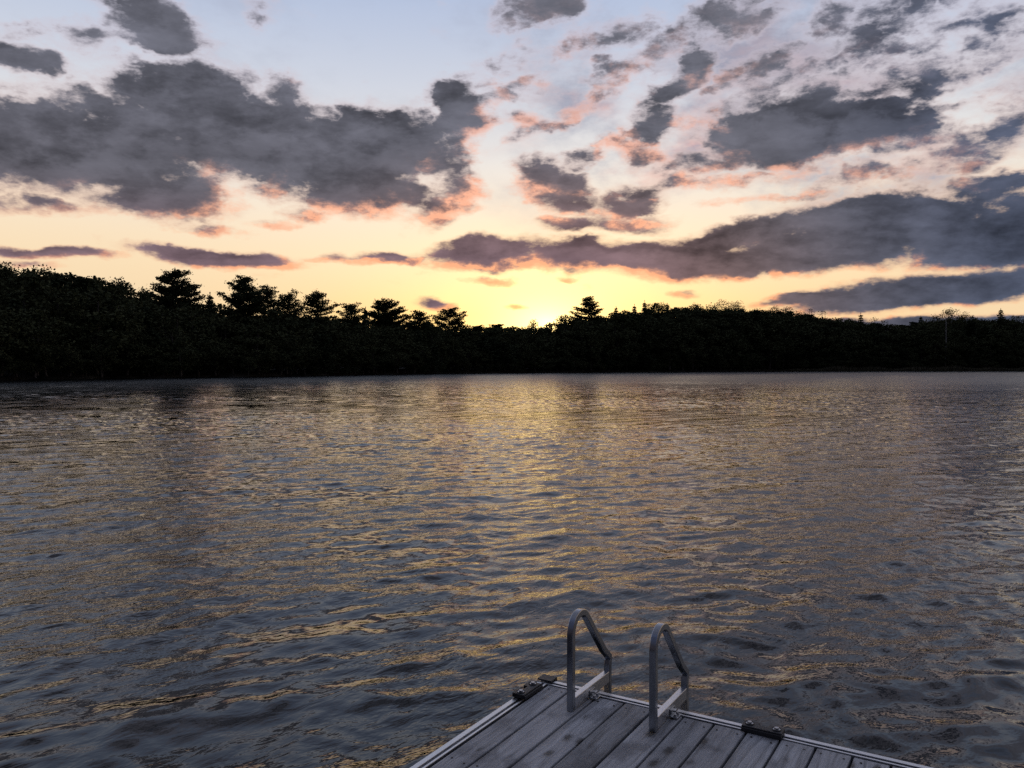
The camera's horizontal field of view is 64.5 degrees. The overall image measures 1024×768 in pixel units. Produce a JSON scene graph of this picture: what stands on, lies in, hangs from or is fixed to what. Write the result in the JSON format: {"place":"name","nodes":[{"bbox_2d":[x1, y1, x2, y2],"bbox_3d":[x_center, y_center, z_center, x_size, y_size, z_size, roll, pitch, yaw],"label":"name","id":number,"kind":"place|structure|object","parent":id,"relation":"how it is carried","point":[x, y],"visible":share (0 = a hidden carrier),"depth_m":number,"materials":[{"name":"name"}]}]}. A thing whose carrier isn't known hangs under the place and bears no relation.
{"place":"outdoors","nodes":[
{"label":"outdoors","id":0,"kind":"place"},
{"bbox_2d":[0,297,1019,380],"bbox_3d":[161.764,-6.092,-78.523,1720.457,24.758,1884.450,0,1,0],"label":"terrain","id":1,"kind":"structure","parent":0,"point":[25,375],"depth_m":164.69,"materials":[{"name":"black soil"}]},
{"bbox_2d":[0,261,20,291],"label":"broadleaf tree","id":2,"kind":"object","parent":1,"relation":"on","point":[6,269],"visible":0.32,"depth_m":135.09,"materials":[{"name":"green plant"}]},
{"bbox_2d":[22,264,55,305],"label":"broadleaf tree","id":3,"kind":"object","parent":1,"relation":"on","point":[42,271],"visible":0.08,"depth_m":138.88,"materials":[{"name":"green plant"}]},
{"bbox_2d":[86,276,134,330],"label":"broadleaf tree","id":4,"kind":"object","parent":1,"relation":"on","point":[112,289],"visible":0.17,"depth_m":144.25,"materials":[{"name":"green plant"}]},
{"bbox_2d":[128,286,160,324],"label":"broadleaf tree","id":5,"kind":"object","parent":1,"relation":"on","point":[141,296],"visible":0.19,"depth_m":147.30,"materials":[{"name":"green plant"}]},
{"bbox_2d":[143,268,199,335],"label":"pine tree","id":6,"kind":"object","parent":1,"relation":"on","point":[169,294],"visible":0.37,"depth_m":153.40,"materials":[{"name":"green plant"}]},
{"bbox_2d":[175,281,208,322],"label":"pine tree","id":7,"kind":"object","parent":1,"relation":"on","point":[197,298],"visible":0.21,"depth_m":161.20,"materials":[{"name":"green plant"}]},
{"bbox_2d":[204,292,216,371],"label":"spruce tree","id":8,"kind":"object","parent":1,"relation":"on","point":[210,306],"visible":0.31,"depth_m":156.53,"materials":[{"name":"green plant"}]},
{"bbox_2d":[217,275,274,371],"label":"pine tree","id":9,"kind":"object","parent":1,"relation":"on","point":[243,293],"visible":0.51,"depth_m":158.78,"materials":[{"name":"green plant"}]},
{"bbox_2d":[256,284,288,332],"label":"pine tree","id":10,"kind":"object","parent":1,"relation":"on","point":[269,294],"visible":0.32,"depth_m":169.10,"materials":[{"name":"green plant"}]},
{"bbox_2d":[274,288,311,371],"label":"pine tree","id":11,"kind":"object","parent":1,"relation":"on","point":[288,305],"visible":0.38,"depth_m":172.48,"materials":[{"name":"green plant"}]},
{"bbox_2d":[301,290,341,371],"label":"pine tree","id":12,"kind":"object","parent":1,"relation":"on","point":[317,303],"visible":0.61,"depth_m":176.54,"materials":[{"name":"green plant"}]},
{"bbox_2d":[330,301,373,337],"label":"pine tree","id":13,"kind":"object","parent":1,"relation":"on","point":[351,310],"visible":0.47,"depth_m":187.97,"materials":[{"name":"green plant"}]},
{"bbox_2d":[362,307,368,370],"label":"spruce tree","id":14,"kind":"object","parent":1,"relation":"on","point":[365,312],"visible":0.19,"depth_m":197.45,"materials":[{"name":"green plant"}]},
{"bbox_2d":[361,297,416,339],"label":"pine tree","id":15,"kind":"object","parent":1,"relation":"on","point":[387,315],"visible":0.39,"depth_m":200.71,"materials":[{"name":"green plant"}]},
{"bbox_2d":[403,309,432,346],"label":"pine tree","id":16,"kind":"object","parent":1,"relation":"on","point":[419,318],"visible":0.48,"depth_m":207.27,"materials":[{"name":"green plant"}]},
{"bbox_2d":[429,307,467,369],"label":"pine tree","id":17,"kind":"object","parent":1,"relation":"on","point":[451,313],"visible":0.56,"depth_m":221.87,"materials":[{"name":"green plant"}]},
{"bbox_2d":[0,268,1023,377],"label":"forest","id":18,"kind":"object","parent":1,"relation":"on","point":[71,322],"visible":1,"depth_m":202.45,"materials":[{"name":"green plant"}]},
{"bbox_2d":[523,319,545,369],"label":"broadleaf tree","id":19,"kind":"object","parent":1,"relation":"on","point":[539,329],"visible":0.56,"depth_m":244.75,"materials":[{"name":"green plant"}]},
{"bbox_2d":[552,314,580,347],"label":"broadleaf tree","id":20,"kind":"object","parent":1,"relation":"on","point":[567,320],"visible":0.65,"depth_m":248.80,"materials":[{"name":"green plant"}]},
{"bbox_2d":[570,296,605,332],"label":"pine tree","id":21,"kind":"object","parent":1,"relation":"on","point":[591,307],"visible":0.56,"depth_m":261.81,"materials":[{"name":"green plant"}]},
{"bbox_2d":[641,303,648,322],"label":"spruce tree","id":22,"kind":"object","parent":1,"relation":"on","point":[644,306],"visible":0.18,"depth_m":282.84,"materials":[{"name":"green plant"}]},
{"bbox_2d":[646,302,669,316],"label":"broadleaf tree","id":23,"kind":"object","parent":1,"relation":"on","point":[656,307],"visible":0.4,"depth_m":283.46,"materials":[{"name":"green plant"}]},
{"bbox_2d":[683,303,705,321],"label":"broadleaf tree","id":24,"kind":"object","parent":1,"relation":"on","point":[694,305],"visible":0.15,"depth_m":297.06,"materials":[{"name":"green plant"}]},
{"bbox_2d":[704,299,744,331],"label":"broadleaf tree","id":25,"kind":"object","parent":1,"relation":"on","point":[713,307],"visible":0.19,"depth_m":298.11,"materials":[{"name":"green plant"}]},
{"bbox_2d":[727,300,745,311],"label":"broadleaf tree","id":26,"kind":"object","parent":1,"relation":"on","point":[736,305],"visible":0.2,"depth_m":307.50,"materials":[{"name":"green plant"}]},
{"bbox_2d":[767,305,797,319],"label":"broadleaf tree","id":27,"kind":"object","parent":1,"relation":"on","point":[785,311],"visible":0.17,"depth_m":312.22,"materials":[{"name":"green plant"}]},
{"bbox_2d":[790,309,825,323],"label":"broadleaf tree","id":28,"kind":"object","parent":1,"relation":"on","point":[799,314],"visible":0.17,"depth_m":311.18,"materials":[{"name":"green plant"}]},
{"bbox_2d":[858,313,864,325],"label":"spruce tree","id":29,"kind":"object","parent":1,"relation":"on","point":[860,318],"visible":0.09,"depth_m":315.35,"materials":[{"name":"green plant"}]},
{"bbox_2d":[867,317,887,335],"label":"broadleaf tree","id":30,"kind":"object","parent":1,"relation":"on","point":[878,324],"visible":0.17,"depth_m":315.07,"materials":[{"name":"green plant"}]},
{"bbox_2d":[928,308,975,332],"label":"broadleaf tree","id":31,"kind":"object","parent":1,"relation":"on","point":[962,319],"visible":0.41,"depth_m":316.34,"materials":[{"name":"green plant"}]},
{"bbox_2d":[956,315,977,328],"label":"broadleaf tree","id":32,"kind":"object","parent":1,"relation":"on","point":[968,319],"visible":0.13,"depth_m":319.11,"materials":[{"name":"green plant"}]},
{"bbox_2d":[995,309,1006,328],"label":"spruce tree","id":33,"kind":"object","parent":1,"relation":"on","point":[1001,320],"visible":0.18,"depth_m":317.25,"materials":[{"name":"green plant"}]},
{"bbox_2d":[1003,315,1023,338],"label":"broadleaf tree","id":34,"kind":"object","parent":1,"relation":"on","point":[1013,321],"visible":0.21,"depth_m":315.43,"materials":[{"name":"green plant"}]},
{"bbox_2d":[0,371,1023,767],"bbox_3d":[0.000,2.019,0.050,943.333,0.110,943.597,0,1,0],"label":"lake water","id":35,"kind":"structure","parent":0,"point":[366,571],"depth_m":8.55,"materials":[{"name":"black liquid"}]},
{"bbox_2d":[410,674,931,767],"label":"floating dock","id":36,"kind":"object","parent":35,"relation":"on","point":[532,724],"visible":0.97,"depth_m":3.45,"materials":[{"name":"grey wood"}]},
{"bbox_2d":[567,608,688,731],"bbox_3d":[0.571,1.838,3.838,0.472,1.552,0.452,1,2,31],"label":"swim ladder","id":37,"kind":"object","parent":36,"relation":"attached to","point":[664,712],"visible":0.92,"depth_m":3.75,"materials":[{"name":"metal"}]},
{"bbox_2d":[0,0,1023,331],"label":"sky","id":38,"kind":"structure","parent":0,"point":[509,163],"materials":[{"name":"multicoloured"}]}
]}

